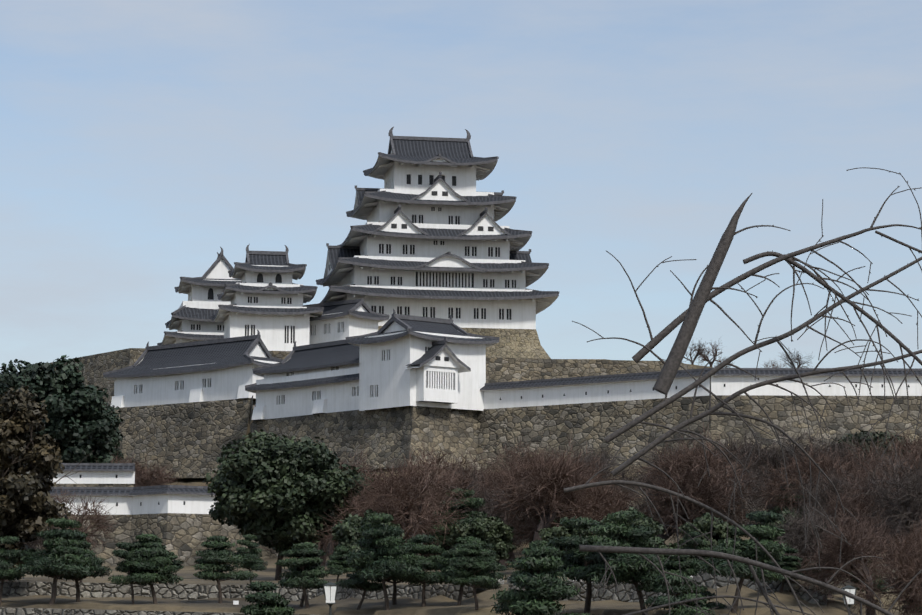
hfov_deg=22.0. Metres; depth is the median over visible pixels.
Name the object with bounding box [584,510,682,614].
pruned pine
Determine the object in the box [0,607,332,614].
retaining wall
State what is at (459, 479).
cherry tree
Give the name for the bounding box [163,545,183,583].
pruned pine
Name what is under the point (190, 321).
small inui keep
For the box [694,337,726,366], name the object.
skyline tree
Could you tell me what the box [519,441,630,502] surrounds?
cherry tree
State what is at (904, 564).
slope cherry
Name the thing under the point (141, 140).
sky
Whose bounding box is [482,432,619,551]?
cherry tree
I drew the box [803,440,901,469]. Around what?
cherry tree
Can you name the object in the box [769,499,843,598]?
slope cherry
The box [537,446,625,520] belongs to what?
cherry tree
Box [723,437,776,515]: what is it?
cherry tree
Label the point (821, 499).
slope cherry
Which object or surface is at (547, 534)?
pine tree
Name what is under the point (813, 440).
cherry tree
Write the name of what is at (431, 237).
keep
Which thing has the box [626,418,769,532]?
cherry tree
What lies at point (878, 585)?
bush
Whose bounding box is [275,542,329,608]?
pruned pine
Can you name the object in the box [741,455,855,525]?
cherry tree
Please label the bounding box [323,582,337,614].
street lamp
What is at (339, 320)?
watari yagura
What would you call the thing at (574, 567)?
pruned pine
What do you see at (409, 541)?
pruned pine
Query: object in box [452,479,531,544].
cherry tree
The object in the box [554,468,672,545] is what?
cherry tree
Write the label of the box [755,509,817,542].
pine tree
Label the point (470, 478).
cherry tree
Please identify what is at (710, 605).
pine
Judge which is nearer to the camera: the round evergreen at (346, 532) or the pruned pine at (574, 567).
the pruned pine at (574, 567)
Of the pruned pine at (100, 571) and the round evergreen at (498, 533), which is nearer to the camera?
the pruned pine at (100, 571)
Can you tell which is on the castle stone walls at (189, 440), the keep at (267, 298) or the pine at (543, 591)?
the keep at (267, 298)
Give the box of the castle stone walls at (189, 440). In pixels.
[23,348,921,477]
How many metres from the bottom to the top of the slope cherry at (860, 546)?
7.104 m
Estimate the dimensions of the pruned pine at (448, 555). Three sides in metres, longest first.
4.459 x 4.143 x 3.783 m
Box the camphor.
[203,429,373,579]
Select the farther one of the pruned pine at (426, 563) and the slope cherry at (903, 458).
the slope cherry at (903, 458)
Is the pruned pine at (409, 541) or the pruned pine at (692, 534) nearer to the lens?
the pruned pine at (692, 534)
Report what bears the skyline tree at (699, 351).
on the ground
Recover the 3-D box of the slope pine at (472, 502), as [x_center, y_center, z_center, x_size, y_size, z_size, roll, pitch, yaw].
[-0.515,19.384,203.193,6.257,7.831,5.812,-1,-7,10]
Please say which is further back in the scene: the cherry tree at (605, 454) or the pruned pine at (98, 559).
the cherry tree at (605, 454)
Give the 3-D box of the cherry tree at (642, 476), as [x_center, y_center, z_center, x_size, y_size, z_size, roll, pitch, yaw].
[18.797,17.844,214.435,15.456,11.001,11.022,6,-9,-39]
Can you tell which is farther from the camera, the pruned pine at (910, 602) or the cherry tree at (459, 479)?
the cherry tree at (459, 479)
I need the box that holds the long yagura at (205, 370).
[103,330,282,407]
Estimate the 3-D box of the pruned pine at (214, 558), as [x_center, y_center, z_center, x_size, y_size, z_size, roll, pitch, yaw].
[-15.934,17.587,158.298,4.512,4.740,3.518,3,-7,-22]
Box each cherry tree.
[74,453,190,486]
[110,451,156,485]
[135,477,157,485]
[259,523,337,566]
[311,443,472,559]
[328,488,373,559]
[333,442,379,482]
[335,471,464,557]
[339,453,375,473]
[347,462,397,507]
[413,452,492,509]
[419,467,495,531]
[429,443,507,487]
[441,464,557,566]
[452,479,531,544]
[463,442,567,561]
[480,438,574,537]
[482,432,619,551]
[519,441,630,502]
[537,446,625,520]
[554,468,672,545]
[571,441,621,490]
[608,449,663,504]
[615,449,734,541]
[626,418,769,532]
[629,462,771,542]
[630,427,752,502]
[642,446,749,545]
[708,418,826,502]
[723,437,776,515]
[738,429,852,512]
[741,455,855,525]
[752,430,866,520]
[754,427,855,500]
[802,466,893,537]
[803,424,908,475]
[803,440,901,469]
[836,423,921,550]
[893,434,921,458]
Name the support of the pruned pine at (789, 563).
on the ground
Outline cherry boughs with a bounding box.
[563,167,921,614]
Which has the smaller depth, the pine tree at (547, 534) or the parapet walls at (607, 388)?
the pine tree at (547, 534)
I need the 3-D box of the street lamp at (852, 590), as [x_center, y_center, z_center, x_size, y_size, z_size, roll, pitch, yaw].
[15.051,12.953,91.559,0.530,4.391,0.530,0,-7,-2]
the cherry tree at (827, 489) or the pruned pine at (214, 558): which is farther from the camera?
the cherry tree at (827, 489)
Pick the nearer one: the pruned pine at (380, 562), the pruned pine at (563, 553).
the pruned pine at (380, 562)
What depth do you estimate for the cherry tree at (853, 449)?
235.26 m
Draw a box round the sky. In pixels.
[0,0,921,371]
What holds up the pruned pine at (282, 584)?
on the ground
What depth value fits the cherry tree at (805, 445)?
239.67 m
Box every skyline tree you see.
[684,338,713,364]
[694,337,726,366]
[764,358,787,367]
[777,349,812,367]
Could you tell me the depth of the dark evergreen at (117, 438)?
339.96 m
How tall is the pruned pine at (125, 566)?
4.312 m
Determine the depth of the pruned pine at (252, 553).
169.82 m
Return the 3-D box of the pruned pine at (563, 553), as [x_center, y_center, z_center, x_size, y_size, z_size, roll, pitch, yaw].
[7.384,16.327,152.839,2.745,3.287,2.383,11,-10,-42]
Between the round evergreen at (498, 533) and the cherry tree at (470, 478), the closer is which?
the round evergreen at (498, 533)
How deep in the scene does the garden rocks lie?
157.66 m
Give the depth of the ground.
151.09 m
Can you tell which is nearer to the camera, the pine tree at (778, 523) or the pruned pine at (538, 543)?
the pruned pine at (538, 543)
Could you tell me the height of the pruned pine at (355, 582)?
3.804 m
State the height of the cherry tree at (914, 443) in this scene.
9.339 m
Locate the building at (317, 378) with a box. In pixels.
[245,339,358,420]
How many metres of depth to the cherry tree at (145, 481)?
297.71 m
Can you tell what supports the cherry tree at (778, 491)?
on the ground
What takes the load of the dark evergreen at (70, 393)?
on the ground
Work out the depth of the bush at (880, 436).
247.58 m
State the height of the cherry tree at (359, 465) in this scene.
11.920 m
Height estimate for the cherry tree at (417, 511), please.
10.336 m
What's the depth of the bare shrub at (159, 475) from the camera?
297.99 m
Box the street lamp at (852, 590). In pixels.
[841,585,856,614]
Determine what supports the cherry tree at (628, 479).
on the ground
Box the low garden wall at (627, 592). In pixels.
[0,570,856,604]
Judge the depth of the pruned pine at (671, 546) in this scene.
193.08 m
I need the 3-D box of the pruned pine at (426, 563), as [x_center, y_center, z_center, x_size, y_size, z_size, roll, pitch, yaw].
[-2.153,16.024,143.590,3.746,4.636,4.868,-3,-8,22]
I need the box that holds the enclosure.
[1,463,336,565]
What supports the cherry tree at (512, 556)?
on the ground
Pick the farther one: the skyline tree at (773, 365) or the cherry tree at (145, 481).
the skyline tree at (773, 365)
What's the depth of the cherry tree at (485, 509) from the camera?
215.57 m
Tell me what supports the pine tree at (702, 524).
on the ground
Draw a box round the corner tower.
[346,309,499,410]
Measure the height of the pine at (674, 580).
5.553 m
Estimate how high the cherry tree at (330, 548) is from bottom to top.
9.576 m
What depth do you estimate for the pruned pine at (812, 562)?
133.95 m
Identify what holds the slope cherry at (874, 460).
on the ground
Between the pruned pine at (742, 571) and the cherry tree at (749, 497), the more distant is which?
the cherry tree at (749, 497)
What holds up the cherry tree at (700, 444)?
on the ground
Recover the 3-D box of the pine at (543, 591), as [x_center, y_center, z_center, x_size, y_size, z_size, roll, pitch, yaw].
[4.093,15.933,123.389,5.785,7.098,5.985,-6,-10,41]
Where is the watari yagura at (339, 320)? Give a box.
[304,298,389,344]
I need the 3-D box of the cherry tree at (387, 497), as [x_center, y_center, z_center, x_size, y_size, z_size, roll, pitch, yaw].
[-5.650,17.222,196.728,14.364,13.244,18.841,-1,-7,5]
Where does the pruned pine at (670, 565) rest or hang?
on the ground
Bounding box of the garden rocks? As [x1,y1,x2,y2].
[459,575,692,584]
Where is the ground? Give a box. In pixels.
[0,359,919,614]
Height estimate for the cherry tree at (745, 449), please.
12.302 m
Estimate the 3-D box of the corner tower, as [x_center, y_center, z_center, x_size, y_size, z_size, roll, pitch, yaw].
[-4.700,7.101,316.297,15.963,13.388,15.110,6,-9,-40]
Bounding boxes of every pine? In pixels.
[0,536,26,605]
[15,517,95,604]
[44,530,111,601]
[73,539,105,582]
[108,542,155,603]
[125,533,183,603]
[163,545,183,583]
[191,535,257,602]
[233,534,267,582]
[240,581,295,614]
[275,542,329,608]
[278,557,328,606]
[325,546,353,584]
[335,553,388,609]
[345,512,423,609]
[368,536,419,604]
[389,534,446,606]
[402,538,422,584]
[421,546,449,556]
[422,487,486,549]
[430,536,490,604]
[445,543,508,609]
[485,544,507,570]
[490,544,598,614]
[526,540,560,571]
[548,516,620,613]
[559,535,597,564]
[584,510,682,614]
[637,555,707,610]
[643,573,714,614]
[658,542,692,568]
[682,531,719,567]
[687,591,726,608]
[691,510,788,612]
[759,483,810,523]
[761,548,804,592]
[795,527,835,580]
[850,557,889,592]
[900,569,921,612]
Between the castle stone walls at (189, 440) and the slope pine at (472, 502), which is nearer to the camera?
the slope pine at (472, 502)
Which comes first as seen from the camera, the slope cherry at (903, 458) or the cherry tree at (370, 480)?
the slope cherry at (903, 458)
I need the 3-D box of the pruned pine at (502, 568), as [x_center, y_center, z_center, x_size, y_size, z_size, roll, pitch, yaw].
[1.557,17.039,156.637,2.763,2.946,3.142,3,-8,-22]
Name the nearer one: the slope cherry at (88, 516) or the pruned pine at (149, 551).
the pruned pine at (149, 551)
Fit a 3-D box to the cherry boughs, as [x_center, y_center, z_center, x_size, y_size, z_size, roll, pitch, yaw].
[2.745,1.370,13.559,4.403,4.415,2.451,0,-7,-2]
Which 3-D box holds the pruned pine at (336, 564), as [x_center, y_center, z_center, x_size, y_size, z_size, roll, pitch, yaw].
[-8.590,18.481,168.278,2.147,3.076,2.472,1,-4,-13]
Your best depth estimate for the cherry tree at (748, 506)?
196.99 m
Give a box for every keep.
[157,247,241,344]
[211,244,323,350]
[316,127,558,358]
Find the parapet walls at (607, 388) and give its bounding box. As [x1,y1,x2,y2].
[480,368,921,408]
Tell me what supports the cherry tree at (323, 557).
on the ground
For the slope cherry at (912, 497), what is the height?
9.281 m
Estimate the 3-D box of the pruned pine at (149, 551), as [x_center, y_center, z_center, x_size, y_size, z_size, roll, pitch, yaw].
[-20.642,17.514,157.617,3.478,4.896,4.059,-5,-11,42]
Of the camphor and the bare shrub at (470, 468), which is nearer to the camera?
the camphor
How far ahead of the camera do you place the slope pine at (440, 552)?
240.42 m
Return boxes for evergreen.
[0,355,121,462]
[52,402,123,462]
[331,509,404,572]
[449,512,515,561]
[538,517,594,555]
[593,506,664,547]
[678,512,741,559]
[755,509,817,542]
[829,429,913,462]
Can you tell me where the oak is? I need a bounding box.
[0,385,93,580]
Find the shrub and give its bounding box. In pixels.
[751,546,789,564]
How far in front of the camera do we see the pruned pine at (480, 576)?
137.06 m
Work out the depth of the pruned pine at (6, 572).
158.36 m
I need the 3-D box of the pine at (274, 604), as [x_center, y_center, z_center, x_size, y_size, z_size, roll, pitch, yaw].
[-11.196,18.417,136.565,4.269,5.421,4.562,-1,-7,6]
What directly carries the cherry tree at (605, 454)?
on the ground
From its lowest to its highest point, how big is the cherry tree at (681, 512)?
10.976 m
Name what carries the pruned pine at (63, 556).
on the ground
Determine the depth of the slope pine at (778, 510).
205.92 m
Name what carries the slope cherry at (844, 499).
on the ground
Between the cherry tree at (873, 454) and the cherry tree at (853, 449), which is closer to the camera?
the cherry tree at (873, 454)
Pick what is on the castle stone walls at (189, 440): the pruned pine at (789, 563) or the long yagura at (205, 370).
the long yagura at (205, 370)
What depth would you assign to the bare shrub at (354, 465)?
263.45 m
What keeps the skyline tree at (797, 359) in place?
on the ground
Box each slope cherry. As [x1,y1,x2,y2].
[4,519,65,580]
[36,485,119,579]
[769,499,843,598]
[785,447,911,529]
[790,495,899,614]
[819,458,906,563]
[843,443,902,566]
[844,445,921,587]
[844,514,921,614]
[847,423,921,540]
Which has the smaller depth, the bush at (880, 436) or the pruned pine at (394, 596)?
the pruned pine at (394, 596)
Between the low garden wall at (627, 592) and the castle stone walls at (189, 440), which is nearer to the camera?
the low garden wall at (627, 592)
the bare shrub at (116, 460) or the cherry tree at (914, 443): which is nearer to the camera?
the cherry tree at (914, 443)
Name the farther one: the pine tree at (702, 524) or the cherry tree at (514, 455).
the cherry tree at (514, 455)

